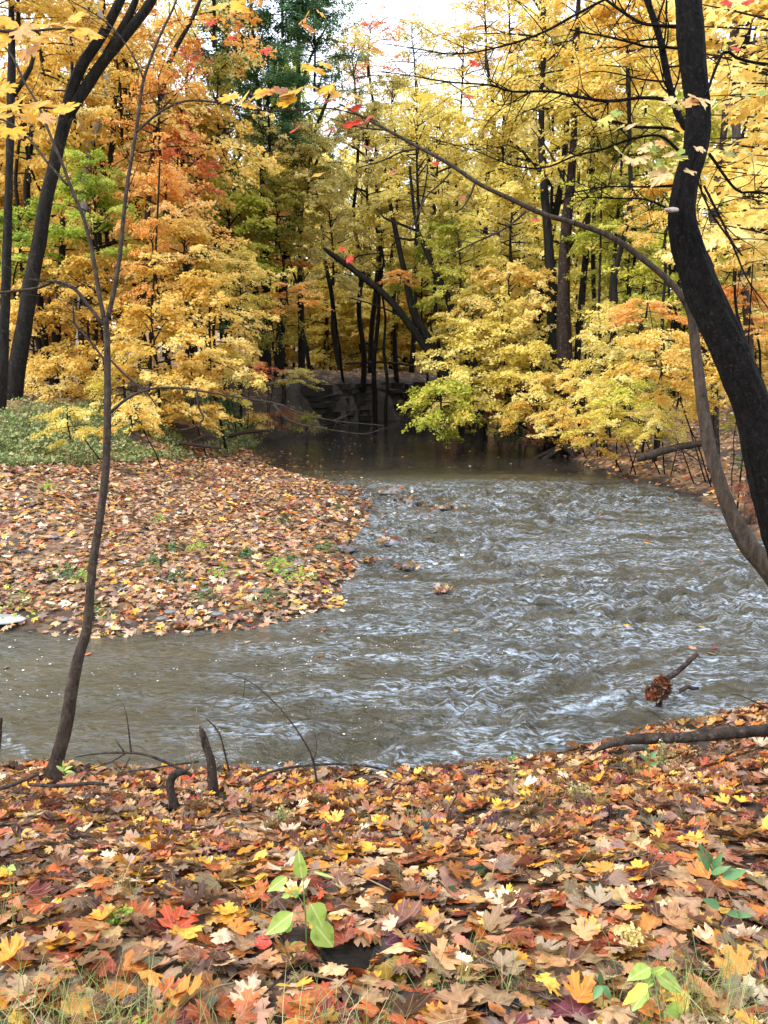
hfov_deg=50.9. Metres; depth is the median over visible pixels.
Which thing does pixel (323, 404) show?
riverbank
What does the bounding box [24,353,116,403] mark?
maple tree
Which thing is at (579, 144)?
tall tree
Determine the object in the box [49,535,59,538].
river stone
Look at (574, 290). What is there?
maple tree
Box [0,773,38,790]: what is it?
fallen branch
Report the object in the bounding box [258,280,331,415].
maple
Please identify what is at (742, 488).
shrub
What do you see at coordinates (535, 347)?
maple
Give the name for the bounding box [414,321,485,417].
maple
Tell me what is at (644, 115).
maple tree
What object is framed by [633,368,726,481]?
maple
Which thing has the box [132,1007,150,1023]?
dry weed
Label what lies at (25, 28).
overhanging maple
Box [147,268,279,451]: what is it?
maple tree
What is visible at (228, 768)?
fallen branch
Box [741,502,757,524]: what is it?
shrub
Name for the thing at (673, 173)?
tall tree
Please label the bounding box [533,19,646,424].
tree
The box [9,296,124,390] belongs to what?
maple tree
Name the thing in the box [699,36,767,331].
tall tree
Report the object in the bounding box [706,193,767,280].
maple tree
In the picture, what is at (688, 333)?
maple tree
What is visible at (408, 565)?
leaf debris
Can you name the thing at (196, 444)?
fallen log
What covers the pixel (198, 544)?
weed plant
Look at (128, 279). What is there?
maple tree
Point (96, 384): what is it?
maple
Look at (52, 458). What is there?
ground cover
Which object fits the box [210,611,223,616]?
river stone
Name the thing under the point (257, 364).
maple
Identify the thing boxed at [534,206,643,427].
maple tree
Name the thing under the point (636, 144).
maple tree
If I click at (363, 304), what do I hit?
maple tree
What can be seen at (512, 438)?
shrub
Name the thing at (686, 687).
driftwood
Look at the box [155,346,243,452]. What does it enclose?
maple tree
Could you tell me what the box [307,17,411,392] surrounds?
maple tree
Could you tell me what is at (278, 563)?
weed plant
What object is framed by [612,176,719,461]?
maple tree
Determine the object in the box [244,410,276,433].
shrub
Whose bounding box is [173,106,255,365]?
tall tree
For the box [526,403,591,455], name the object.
maple
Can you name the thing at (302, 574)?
weed plant
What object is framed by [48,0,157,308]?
maple tree
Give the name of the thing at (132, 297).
maple tree
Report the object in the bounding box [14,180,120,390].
tree
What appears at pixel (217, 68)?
tree
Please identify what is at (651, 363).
maple tree
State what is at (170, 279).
maple tree
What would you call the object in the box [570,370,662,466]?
maple
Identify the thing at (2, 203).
maple tree
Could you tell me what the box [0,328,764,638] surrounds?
ground
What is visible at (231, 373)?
maple
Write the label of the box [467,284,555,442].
maple tree
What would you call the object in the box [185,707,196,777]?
fallen branch
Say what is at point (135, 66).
tall tree
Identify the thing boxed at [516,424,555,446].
shrub
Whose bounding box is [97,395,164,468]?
maple
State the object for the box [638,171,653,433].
bare tree
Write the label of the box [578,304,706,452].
maple tree
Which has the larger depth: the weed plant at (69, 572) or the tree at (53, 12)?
the tree at (53, 12)
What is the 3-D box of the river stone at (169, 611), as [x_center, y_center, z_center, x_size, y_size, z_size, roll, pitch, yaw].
[-2.376,1.111,8.968,0.155,0.069,0.115,-5,11,-24]
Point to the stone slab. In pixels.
(8, 619)
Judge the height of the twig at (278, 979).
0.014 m
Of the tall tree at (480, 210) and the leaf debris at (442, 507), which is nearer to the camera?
the leaf debris at (442, 507)
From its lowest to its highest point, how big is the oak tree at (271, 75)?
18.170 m
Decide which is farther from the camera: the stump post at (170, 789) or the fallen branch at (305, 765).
the fallen branch at (305, 765)
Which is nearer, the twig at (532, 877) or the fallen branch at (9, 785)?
the twig at (532, 877)
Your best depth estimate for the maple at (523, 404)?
24.28 m
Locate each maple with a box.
[0,0,389,783]
[0,11,103,140]
[28,406,102,462]
[53,147,125,370]
[83,346,173,429]
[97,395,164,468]
[187,342,266,431]
[218,360,287,429]
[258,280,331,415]
[268,368,327,417]
[377,269,451,372]
[397,372,534,448]
[410,365,543,439]
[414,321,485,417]
[422,203,489,355]
[477,363,541,423]
[481,334,569,423]
[489,398,559,436]
[499,371,577,440]
[526,368,592,405]
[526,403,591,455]
[531,373,623,456]
[554,407,663,474]
[554,414,631,472]
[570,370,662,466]
[584,376,669,473]
[599,324,717,486]
[605,297,687,474]
[615,403,693,482]
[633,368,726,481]
[688,381,730,481]
[708,158,767,507]
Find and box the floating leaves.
[2,435,739,668]
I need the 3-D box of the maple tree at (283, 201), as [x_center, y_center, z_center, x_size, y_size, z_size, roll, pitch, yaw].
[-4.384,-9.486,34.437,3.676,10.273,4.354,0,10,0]
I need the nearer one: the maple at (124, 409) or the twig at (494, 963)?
the twig at (494, 963)
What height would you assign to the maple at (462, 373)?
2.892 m
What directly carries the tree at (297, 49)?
on the ground at (191, 499)
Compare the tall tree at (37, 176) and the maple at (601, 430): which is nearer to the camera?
the maple at (601, 430)
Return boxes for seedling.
[265,849,333,970]
[623,962,682,1023]
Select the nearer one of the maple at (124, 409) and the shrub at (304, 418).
the maple at (124, 409)
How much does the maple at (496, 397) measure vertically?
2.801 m
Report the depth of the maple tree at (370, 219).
35.80 m
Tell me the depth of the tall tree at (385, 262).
54.50 m
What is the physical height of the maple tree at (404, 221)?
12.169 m
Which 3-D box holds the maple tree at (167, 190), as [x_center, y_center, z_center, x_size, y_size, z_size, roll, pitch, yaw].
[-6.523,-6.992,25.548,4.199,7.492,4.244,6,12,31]
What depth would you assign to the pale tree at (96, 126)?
28.96 m
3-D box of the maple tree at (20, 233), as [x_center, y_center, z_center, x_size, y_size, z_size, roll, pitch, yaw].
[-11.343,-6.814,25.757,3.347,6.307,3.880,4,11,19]
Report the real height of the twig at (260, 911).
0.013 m
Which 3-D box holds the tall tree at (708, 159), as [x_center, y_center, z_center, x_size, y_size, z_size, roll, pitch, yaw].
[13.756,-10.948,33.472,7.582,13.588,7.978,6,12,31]
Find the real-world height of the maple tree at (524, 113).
15.224 m
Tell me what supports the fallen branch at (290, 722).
on the river bank
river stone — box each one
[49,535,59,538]
[155,616,168,621]
[163,609,176,614]
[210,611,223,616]
[279,567,293,573]
[291,560,304,566]
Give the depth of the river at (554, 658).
8.28 m
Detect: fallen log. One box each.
[159,434,223,448]
[225,429,268,437]
[345,361,415,366]
[592,723,767,753]
[636,439,717,461]
[671,447,706,466]
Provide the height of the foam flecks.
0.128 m
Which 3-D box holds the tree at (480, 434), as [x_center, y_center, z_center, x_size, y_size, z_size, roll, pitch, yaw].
[1.100,-9.029,30.442,4.420,13.720,4.980,-4,11,-22]
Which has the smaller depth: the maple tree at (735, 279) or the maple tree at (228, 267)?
the maple tree at (735, 279)
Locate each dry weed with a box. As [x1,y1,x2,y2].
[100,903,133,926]
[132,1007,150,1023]
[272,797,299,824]
[566,780,590,803]
[610,917,653,950]
[655,738,681,765]
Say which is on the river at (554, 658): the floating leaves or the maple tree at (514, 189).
the floating leaves
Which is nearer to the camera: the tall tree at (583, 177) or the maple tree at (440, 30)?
the maple tree at (440, 30)
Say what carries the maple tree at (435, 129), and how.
on the ground at (191, 499)
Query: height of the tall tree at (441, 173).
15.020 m
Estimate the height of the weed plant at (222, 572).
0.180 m
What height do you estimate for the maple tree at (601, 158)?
12.188 m
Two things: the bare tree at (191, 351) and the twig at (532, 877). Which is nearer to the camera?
the twig at (532, 877)
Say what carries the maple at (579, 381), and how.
on the ground at (191, 499)
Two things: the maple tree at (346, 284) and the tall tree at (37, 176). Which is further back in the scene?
the tall tree at (37, 176)
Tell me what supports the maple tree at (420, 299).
on the ground at (191, 499)
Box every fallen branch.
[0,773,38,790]
[28,781,108,787]
[75,704,198,776]
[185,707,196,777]
[206,718,229,771]
[227,673,317,781]
[255,763,391,779]
[729,693,767,708]
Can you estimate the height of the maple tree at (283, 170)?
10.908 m
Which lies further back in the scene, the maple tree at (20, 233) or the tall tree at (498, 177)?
the tall tree at (498, 177)
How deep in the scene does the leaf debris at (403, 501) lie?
16.25 m
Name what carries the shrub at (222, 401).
on the ground at (191, 499)
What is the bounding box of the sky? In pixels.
[0,0,764,327]
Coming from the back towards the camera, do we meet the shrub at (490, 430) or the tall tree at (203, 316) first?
the tall tree at (203, 316)
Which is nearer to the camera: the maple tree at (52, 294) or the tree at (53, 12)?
the tree at (53, 12)
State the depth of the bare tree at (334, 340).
44.00 m
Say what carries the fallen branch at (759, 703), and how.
on the river bank
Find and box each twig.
[209,982,235,991]
[248,907,272,917]
[261,964,293,996]
[307,866,350,870]
[357,874,390,890]
[462,944,525,968]
[491,854,498,879]
[519,864,546,883]
[728,994,758,1018]
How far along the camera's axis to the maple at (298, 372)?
28.88 m
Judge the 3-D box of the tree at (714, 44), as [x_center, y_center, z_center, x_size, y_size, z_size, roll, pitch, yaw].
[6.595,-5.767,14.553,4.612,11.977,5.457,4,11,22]
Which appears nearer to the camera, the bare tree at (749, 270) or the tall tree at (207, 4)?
the bare tree at (749, 270)
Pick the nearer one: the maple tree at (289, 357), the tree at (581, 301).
the tree at (581, 301)
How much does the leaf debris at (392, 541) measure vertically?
0.157 m
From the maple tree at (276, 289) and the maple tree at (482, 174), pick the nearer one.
the maple tree at (482, 174)
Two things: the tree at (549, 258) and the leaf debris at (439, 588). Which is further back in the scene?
the tree at (549, 258)
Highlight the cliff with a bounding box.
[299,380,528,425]
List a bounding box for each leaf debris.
[317,538,363,552]
[334,489,354,494]
[340,483,365,488]
[352,502,376,511]
[355,555,380,563]
[376,535,403,545]
[379,485,413,495]
[393,496,429,505]
[396,561,421,570]
[421,582,453,593]
[430,502,465,510]
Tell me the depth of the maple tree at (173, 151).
28.92 m
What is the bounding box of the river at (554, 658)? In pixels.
[0,420,767,773]
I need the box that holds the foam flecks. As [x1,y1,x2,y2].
[5,600,503,766]
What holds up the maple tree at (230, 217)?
on the ground at (191, 499)
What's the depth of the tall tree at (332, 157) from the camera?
55.97 m
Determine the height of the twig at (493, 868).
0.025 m
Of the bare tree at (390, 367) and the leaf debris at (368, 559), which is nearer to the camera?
the leaf debris at (368, 559)
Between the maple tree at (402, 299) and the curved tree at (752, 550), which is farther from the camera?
the maple tree at (402, 299)
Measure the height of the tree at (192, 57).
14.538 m
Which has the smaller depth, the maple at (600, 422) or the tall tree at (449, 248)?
the maple at (600, 422)
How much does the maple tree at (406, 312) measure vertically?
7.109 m
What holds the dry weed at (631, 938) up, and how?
on the river bank
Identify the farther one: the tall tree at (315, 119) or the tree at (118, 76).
the tall tree at (315, 119)
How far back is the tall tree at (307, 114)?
52.63 m
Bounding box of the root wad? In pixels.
[533,443,584,458]
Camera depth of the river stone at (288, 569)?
10.59 m
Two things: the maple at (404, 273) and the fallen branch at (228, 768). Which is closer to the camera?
the fallen branch at (228, 768)
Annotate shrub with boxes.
[202,390,247,427]
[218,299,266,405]
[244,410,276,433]
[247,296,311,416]
[257,407,304,430]
[283,410,326,434]
[397,398,434,420]
[424,408,467,430]
[465,415,500,435]
[485,421,532,444]
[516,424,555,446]
[611,378,684,474]
[670,400,715,475]
[711,411,737,492]
[729,466,751,504]
[730,453,744,468]
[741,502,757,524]
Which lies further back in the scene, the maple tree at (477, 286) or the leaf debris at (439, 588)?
the maple tree at (477, 286)
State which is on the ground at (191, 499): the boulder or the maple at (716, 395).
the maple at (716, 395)
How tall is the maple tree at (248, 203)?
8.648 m
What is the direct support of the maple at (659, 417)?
on the ground at (191, 499)
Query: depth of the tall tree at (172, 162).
40.36 m
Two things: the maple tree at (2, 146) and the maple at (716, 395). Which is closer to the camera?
the maple at (716, 395)
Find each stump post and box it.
[0,717,2,748]
[166,769,186,808]
[199,725,218,796]
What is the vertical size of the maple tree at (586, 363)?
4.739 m
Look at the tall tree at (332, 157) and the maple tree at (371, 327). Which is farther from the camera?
the tall tree at (332, 157)
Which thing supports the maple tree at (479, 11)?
on the ground at (191, 499)
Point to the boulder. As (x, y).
(636, 747)
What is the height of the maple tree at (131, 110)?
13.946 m
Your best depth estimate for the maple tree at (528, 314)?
26.60 m
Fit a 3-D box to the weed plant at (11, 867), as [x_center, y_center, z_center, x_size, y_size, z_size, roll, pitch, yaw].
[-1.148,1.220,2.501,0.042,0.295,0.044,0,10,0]
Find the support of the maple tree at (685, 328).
on the ground at (191, 499)
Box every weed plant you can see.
[0,579,45,619]
[0,864,15,932]
[38,479,62,489]
[45,561,85,578]
[57,760,73,790]
[69,568,97,582]
[78,599,114,619]
[140,551,168,566]
[150,513,168,521]
[160,537,190,551]
[163,566,192,580]
[186,538,211,550]
[189,582,221,600]
[207,560,239,577]
[234,547,256,557]
[251,583,289,604]
[263,555,288,568]
[267,558,297,577]
[274,516,291,523]
[277,550,301,561]
[282,564,318,583]
[314,540,338,551]
[334,503,347,508]
[507,750,517,784]
[593,971,610,1005]
[639,746,658,793]
[696,843,753,922]
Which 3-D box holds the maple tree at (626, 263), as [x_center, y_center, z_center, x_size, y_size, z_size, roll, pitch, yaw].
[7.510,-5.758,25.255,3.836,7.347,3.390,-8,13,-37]
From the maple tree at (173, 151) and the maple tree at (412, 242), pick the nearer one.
the maple tree at (173, 151)
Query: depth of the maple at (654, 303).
18.01 m
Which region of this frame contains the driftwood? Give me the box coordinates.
[678,684,699,691]
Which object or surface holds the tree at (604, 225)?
on the ground at (191, 499)
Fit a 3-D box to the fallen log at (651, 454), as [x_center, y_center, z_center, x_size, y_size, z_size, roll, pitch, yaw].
[6.168,-1.299,17.012,1.713,0.483,0.196,-1,10,-3]
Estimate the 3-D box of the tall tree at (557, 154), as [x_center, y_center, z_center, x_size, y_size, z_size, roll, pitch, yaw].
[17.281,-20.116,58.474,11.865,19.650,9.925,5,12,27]
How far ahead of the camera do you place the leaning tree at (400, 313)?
32.90 m
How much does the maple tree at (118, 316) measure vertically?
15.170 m
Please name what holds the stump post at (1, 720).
on the river bank
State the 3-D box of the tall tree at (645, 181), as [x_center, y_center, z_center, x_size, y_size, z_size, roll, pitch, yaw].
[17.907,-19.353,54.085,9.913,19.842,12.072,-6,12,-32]
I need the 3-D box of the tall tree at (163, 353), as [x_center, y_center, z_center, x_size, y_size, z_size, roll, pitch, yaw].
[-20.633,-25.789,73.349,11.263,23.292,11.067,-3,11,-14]
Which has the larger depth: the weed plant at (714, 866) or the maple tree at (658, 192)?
the maple tree at (658, 192)
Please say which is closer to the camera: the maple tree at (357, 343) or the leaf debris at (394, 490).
the leaf debris at (394, 490)
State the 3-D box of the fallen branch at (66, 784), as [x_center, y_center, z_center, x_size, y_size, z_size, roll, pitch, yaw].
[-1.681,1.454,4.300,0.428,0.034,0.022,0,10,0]
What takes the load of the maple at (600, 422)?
on the ground at (191, 499)
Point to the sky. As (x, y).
(443, 15)
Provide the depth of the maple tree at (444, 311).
36.84 m
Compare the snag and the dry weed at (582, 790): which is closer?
the dry weed at (582, 790)
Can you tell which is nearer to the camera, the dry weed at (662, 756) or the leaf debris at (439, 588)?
the dry weed at (662, 756)
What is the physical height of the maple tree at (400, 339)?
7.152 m
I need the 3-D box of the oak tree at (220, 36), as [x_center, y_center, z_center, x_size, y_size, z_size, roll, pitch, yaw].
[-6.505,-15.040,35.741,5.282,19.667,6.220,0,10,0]
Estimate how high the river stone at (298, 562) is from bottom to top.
0.083 m
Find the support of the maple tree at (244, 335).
on the ground at (191, 499)
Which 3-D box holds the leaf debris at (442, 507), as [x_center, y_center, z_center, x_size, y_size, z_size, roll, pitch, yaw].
[1.228,-0.113,15.913,0.734,0.162,0.381,-3,11,-16]
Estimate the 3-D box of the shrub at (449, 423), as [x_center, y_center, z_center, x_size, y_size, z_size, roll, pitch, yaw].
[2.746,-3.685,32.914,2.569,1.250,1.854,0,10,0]
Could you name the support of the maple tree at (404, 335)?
on the ground at (191, 499)
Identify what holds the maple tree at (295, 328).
on the ground at (191, 499)
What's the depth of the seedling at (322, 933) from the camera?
2.43 m
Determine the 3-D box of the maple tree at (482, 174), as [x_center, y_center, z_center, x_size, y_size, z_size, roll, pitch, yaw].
[4.420,-9.509,30.799,5.246,13.492,4.650,-6,12,-29]
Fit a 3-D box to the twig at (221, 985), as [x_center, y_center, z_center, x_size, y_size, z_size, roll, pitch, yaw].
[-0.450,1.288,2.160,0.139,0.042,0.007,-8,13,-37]
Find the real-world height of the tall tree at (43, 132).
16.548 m
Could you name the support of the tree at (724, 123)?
on the ground at (191, 499)
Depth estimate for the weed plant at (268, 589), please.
9.34 m
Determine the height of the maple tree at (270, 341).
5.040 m
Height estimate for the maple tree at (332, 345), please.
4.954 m
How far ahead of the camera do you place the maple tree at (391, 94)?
40.60 m
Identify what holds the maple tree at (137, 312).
on the ground at (191, 499)
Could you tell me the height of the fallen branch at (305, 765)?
0.097 m
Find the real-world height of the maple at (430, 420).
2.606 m
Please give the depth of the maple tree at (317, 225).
54.24 m
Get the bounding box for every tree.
[0,0,106,413]
[0,0,156,400]
[0,0,185,375]
[0,39,122,364]
[0,41,113,381]
[0,132,71,253]
[0,141,65,299]
[0,184,74,294]
[0,193,73,303]
[1,256,122,359]
[4,65,90,339]
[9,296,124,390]
[10,236,128,344]
[10,253,168,391]
[14,124,154,325]
[14,140,48,380]
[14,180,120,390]
[15,1,49,359]
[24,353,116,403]
[25,170,182,371]
[27,0,206,300]
[28,278,147,368]
[33,0,191,355]
[34,0,165,380]
[46,1,165,349]
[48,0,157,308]
[50,236,163,359]
[76,1,210,385]
[81,1,184,370]
[82,73,280,360]
[88,161,251,397]
[88,290,228,434]
[95,45,216,384]
[102,237,182,358]
[109,60,209,278]
[109,196,180,367]
[110,243,259,339]
[111,0,346,342]
[113,160,195,419]
[114,109,185,356]
[115,133,257,360]
[118,161,293,364]
[124,216,272,405]
[130,112,225,359]
[137,0,276,383]
[138,165,295,362]
[145,37,238,355]
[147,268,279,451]
[153,167,257,367]
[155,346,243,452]
[159,198,319,324]
[167,209,193,359]
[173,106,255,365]
[185,51,270,380]
[192,0,293,364]
[201,237,294,426]
[203,271,317,360]
[211,287,275,366]
[216,290,329,368]
[221,0,352,381]
[234,44,343,365]
[234,152,346,288]
[238,161,322,407]
[240,83,325,365]
[241,150,323,368]
[243,268,296,351]
[252,0,371,376]
[266,112,365,374]
[271,151,313,369]
[273,105,354,366]
[274,283,353,350]
[275,310,313,361]
[276,206,386,369]
[284,218,310,370]
[285,276,380,368]
[285,315,328,368]
[288,186,379,382]
[296,192,334,366]
[298,98,427,423]
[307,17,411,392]
[308,82,767,585]
[309,285,407,370]
[310,125,339,370]
[312,317,381,361]
[316,134,375,366]
[317,147,406,341]
[317,160,428,358]
[317,283,421,370]
[319,307,390,361]
[323,247,470,434]
[325,5,410,372]
[331,71,426,382]
[331,201,429,426]
[341,0,767,557]
[343,86,485,441]
[354,104,473,433]
[364,5,463,372]
[366,186,459,369]
[366,190,413,332]
[366,273,386,301]
[367,260,459,362]
[367,295,429,369]
[368,242,487,406]
[371,77,528,422]
[380,78,466,406]
[384,229,472,368]
[386,129,528,359]
[388,271,399,367]
[388,280,431,363]
[389,250,397,369]
[389,305,488,367]
[394,161,475,324]
[397,192,541,315]
[397,195,410,337]
[401,216,494,285]
[403,271,461,323]
[412,211,505,426]
[412,316,542,441]
[415,13,523,410]
[423,244,512,338]
[425,168,526,249]
[425,266,526,433]
[429,63,584,435]
[431,285,487,343]
[436,259,557,435]
[442,283,546,414]
[444,0,530,411]
[444,34,606,367]
[444,159,560,434]
[450,263,572,408]
[452,0,568,346]
[452,0,617,450]
[461,134,560,302]
[464,4,641,419]
[465,210,480,367]
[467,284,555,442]
[471,0,652,455]
[472,2,598,423]
[488,235,635,374]
[522,263,632,364]
[527,11,605,359]
[527,49,675,437]
[532,0,681,455]
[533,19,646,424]
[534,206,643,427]
[542,123,596,322]
[545,118,706,361]
[556,299,659,457]
[559,143,698,446]
[564,209,684,438]
[565,29,720,348]
[573,85,720,339]
[573,121,682,440]
[574,156,672,350]
[577,111,653,364]
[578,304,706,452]
[598,320,693,403]
[600,231,687,447]
[601,259,758,398]
[607,84,762,396]
[611,5,767,402]
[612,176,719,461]
[616,83,713,357]
[621,0,767,524]
[632,198,655,369]
[634,0,767,267]
[634,0,767,471]
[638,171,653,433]
[645,283,765,394]
[646,116,766,353]
[669,231,767,336]
[670,317,767,402]
[672,9,767,355]
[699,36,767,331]
[699,281,767,375]
[699,331,708,390]
[703,112,767,314]
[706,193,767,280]
[708,276,767,394]
[723,235,767,291]
[748,68,755,277]
[754,260,765,359]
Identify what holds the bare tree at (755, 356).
on the ground at (191, 499)
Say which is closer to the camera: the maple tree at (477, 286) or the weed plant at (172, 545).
the weed plant at (172, 545)
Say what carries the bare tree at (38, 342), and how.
on the ground at (191, 499)
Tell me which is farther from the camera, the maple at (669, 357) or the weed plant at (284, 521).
the maple at (669, 357)
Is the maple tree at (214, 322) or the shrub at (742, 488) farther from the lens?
the maple tree at (214, 322)
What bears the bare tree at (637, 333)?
on the ground at (191, 499)
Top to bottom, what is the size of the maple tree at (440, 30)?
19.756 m
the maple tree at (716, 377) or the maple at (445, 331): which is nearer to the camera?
the maple tree at (716, 377)
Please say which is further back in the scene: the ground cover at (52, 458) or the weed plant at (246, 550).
the ground cover at (52, 458)
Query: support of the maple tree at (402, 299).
on the ground at (191, 499)
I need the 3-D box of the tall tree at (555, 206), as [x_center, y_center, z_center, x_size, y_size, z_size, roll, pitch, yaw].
[6.457,-11.217,30.442,6.280,16.257,7.508,3,11,14]
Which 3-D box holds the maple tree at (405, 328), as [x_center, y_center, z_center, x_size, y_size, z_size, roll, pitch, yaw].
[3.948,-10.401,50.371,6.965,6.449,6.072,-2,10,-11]
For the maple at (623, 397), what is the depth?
18.80 m
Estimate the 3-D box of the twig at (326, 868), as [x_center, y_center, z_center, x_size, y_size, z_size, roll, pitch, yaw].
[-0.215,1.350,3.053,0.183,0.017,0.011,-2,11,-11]
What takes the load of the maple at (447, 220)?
on the ground at (191, 499)
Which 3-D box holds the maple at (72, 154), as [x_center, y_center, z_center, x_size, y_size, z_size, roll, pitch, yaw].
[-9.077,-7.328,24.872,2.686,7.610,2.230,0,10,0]
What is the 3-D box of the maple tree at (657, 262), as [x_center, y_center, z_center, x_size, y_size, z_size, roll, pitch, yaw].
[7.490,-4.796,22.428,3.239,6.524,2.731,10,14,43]
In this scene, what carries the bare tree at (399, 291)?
on the ground at (191, 499)
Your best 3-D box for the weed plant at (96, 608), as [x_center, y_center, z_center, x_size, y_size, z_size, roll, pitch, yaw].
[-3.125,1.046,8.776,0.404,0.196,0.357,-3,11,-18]
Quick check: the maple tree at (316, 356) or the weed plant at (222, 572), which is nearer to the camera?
the weed plant at (222, 572)
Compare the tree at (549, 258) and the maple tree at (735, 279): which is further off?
the tree at (549, 258)
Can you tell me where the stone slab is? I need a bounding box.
[0,614,25,624]
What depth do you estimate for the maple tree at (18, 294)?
35.48 m
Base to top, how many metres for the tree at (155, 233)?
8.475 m
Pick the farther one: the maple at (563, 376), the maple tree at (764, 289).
the maple tree at (764, 289)
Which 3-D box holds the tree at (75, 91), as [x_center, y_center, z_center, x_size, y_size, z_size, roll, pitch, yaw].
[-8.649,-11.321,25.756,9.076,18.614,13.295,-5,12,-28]
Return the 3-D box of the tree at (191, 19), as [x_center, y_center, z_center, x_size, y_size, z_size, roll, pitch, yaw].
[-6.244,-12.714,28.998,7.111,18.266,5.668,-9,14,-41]
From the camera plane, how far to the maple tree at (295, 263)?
36.41 m
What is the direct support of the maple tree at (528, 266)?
on the ground at (191, 499)
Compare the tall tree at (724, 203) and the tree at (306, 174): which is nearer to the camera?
the tree at (306, 174)
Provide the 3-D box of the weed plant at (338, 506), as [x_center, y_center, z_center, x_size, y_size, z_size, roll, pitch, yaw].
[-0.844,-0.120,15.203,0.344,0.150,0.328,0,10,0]
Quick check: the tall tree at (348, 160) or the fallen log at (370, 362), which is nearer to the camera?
the fallen log at (370, 362)
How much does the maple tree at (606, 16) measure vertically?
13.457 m
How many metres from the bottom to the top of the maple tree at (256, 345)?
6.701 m
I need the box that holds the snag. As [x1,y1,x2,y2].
[644,652,698,706]
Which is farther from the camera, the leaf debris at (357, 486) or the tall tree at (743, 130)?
the tall tree at (743, 130)
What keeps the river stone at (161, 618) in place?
on the ground at (191, 499)
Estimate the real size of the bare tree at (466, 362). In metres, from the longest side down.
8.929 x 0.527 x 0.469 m
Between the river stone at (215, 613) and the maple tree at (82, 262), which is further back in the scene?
the maple tree at (82, 262)
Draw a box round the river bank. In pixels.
[0,700,767,1023]
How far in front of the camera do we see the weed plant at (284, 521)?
13.63 m
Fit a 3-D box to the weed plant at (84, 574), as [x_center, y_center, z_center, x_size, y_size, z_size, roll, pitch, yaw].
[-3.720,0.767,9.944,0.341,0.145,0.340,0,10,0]
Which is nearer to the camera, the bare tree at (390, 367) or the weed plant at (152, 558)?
the weed plant at (152, 558)
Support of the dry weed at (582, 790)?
on the river bank
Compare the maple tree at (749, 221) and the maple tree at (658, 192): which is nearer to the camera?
the maple tree at (749, 221)
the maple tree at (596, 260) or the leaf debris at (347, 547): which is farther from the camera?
the maple tree at (596, 260)
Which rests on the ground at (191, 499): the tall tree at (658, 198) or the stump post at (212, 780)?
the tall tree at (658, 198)
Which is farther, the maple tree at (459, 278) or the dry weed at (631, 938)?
the maple tree at (459, 278)
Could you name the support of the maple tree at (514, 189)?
on the ground at (191, 499)
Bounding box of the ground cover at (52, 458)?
[0,385,264,465]
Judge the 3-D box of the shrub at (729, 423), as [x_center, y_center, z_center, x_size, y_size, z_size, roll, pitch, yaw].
[6.860,-1.087,16.144,0.846,2.008,0.870,7,12,34]
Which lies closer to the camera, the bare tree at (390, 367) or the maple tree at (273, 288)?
the bare tree at (390, 367)
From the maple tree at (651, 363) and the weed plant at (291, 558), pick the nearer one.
the weed plant at (291, 558)
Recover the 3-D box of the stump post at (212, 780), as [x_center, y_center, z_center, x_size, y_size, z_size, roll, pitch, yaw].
[-1.024,1.528,4.764,0.070,0.539,0.138,-8,13,-38]
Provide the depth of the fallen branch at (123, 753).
4.70 m
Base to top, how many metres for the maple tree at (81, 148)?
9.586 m
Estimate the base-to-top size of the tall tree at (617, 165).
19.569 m
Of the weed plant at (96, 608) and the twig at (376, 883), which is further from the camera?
the weed plant at (96, 608)
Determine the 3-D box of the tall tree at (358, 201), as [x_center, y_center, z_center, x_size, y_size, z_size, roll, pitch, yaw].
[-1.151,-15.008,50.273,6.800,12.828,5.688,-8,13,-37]
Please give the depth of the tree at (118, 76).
27.85 m
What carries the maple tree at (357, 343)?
on the ground at (191, 499)
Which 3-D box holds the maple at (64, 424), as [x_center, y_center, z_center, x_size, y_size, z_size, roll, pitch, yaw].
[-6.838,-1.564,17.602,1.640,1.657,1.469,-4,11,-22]
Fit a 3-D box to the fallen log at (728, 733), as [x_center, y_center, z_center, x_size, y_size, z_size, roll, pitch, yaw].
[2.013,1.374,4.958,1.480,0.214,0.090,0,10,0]
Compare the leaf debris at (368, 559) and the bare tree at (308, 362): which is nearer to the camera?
the leaf debris at (368, 559)
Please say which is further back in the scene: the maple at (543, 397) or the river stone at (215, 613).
the maple at (543, 397)
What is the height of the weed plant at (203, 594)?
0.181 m
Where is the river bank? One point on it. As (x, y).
(185, 912)
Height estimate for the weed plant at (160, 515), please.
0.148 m
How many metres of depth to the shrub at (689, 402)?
18.98 m
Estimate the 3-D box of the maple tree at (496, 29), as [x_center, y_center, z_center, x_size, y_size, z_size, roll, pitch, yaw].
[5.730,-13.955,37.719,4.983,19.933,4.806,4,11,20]
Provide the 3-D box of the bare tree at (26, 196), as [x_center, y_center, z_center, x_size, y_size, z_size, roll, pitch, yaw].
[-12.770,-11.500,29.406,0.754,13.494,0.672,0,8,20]
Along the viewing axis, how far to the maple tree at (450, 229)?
29.48 m
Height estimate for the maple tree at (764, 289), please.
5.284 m
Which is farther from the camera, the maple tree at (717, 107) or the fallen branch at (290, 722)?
the maple tree at (717, 107)
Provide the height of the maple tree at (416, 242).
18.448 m
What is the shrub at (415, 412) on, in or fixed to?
on the ground at (191, 499)
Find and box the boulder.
[625,744,648,750]

